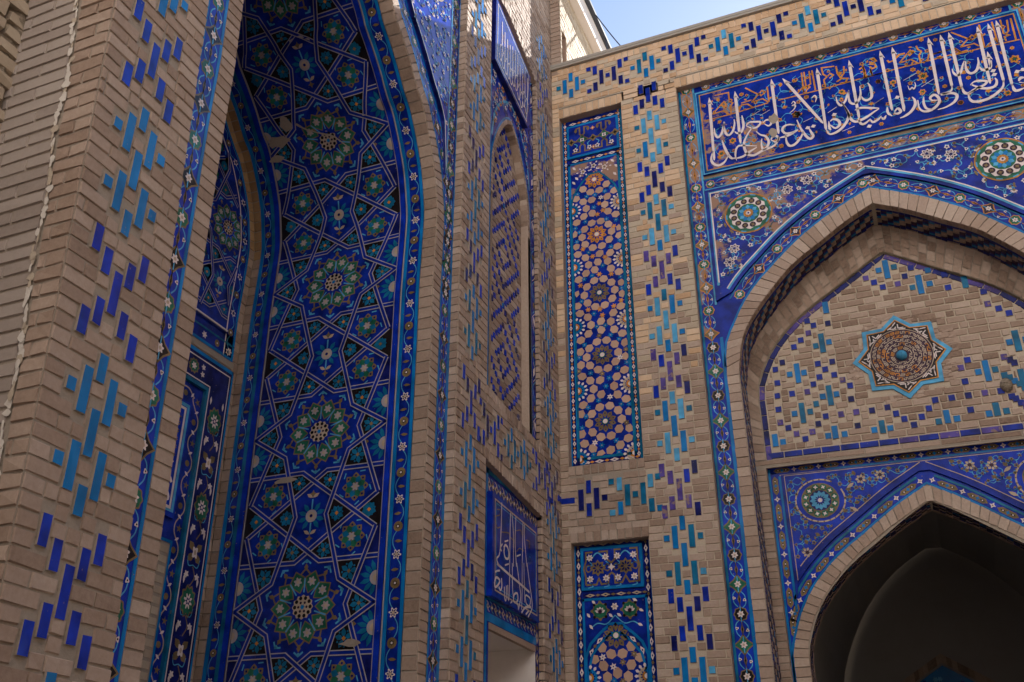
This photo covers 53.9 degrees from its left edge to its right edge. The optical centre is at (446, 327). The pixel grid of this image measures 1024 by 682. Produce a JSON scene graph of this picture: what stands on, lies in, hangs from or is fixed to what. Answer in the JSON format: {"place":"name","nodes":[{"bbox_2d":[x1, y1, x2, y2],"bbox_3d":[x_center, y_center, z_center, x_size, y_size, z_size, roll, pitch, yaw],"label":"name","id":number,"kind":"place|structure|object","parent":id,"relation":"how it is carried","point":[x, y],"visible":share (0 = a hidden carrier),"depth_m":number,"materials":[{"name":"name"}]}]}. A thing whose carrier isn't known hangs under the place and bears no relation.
{"place":"outdoors","nodes":[
{"label":"outdoors","id":0,"kind":"place"},
{"bbox_2d":[549,0,611,75],"bbox_3d":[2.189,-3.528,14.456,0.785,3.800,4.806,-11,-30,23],"label":"building","id":1,"kind":"structure","parent":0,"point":[576,29],"depth_m":12.54,"materials":[{"name":"brick"}]},
{"bbox_2d":[596,15,619,45],"bbox_3d":[2.155,-3.535,12.441,0.016,1.740,0.945,16,-31,-24],"label":"roof cable","id":2,"kind":"object","parent":1,"relation":"attached to","point":[607,29],"visible":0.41,"depth_m":12.82,"materials":[{"name":"metal"}]},
{"bbox_2d":[591,0,775,47],"label":"sky","id":3,"kind":"structure","parent":0,"point":[628,21],"materials":[{"name":"blue"}]},
{"label":"courtyard ground","id":4,"kind":"structure","parent":0,"visible":0},
{"bbox_2d":[0,0,29,133],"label":"brick wall","id":5,"kind":"structure","parent":4,"relation":"on","point":[13,14],"depth_m":4.76,"materials":[{"name":"brick"}]},
{"bbox_2d":[0,0,564,681],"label":"brick portal","id":6,"kind":"object","parent":4,"relation":"on","point":[278,358],"visible":1,"depth_m":7.21,"materials":[{"name":"brick"}]},
{"bbox_2d":[550,0,1023,681],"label":"courtyard wall","id":7,"kind":"structure","parent":4,"relation":"on","point":[644,580],"depth_m":9.73,"materials":[{"name":"brick"}]},
{"bbox_2d":[678,1,1023,681],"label":"tiled gateway","id":8,"kind":"object","parent":4,"relation":"on","point":[868,449],"visible":1,"depth_m":9.32,"materials":[{"name":"tile"}]}
]}

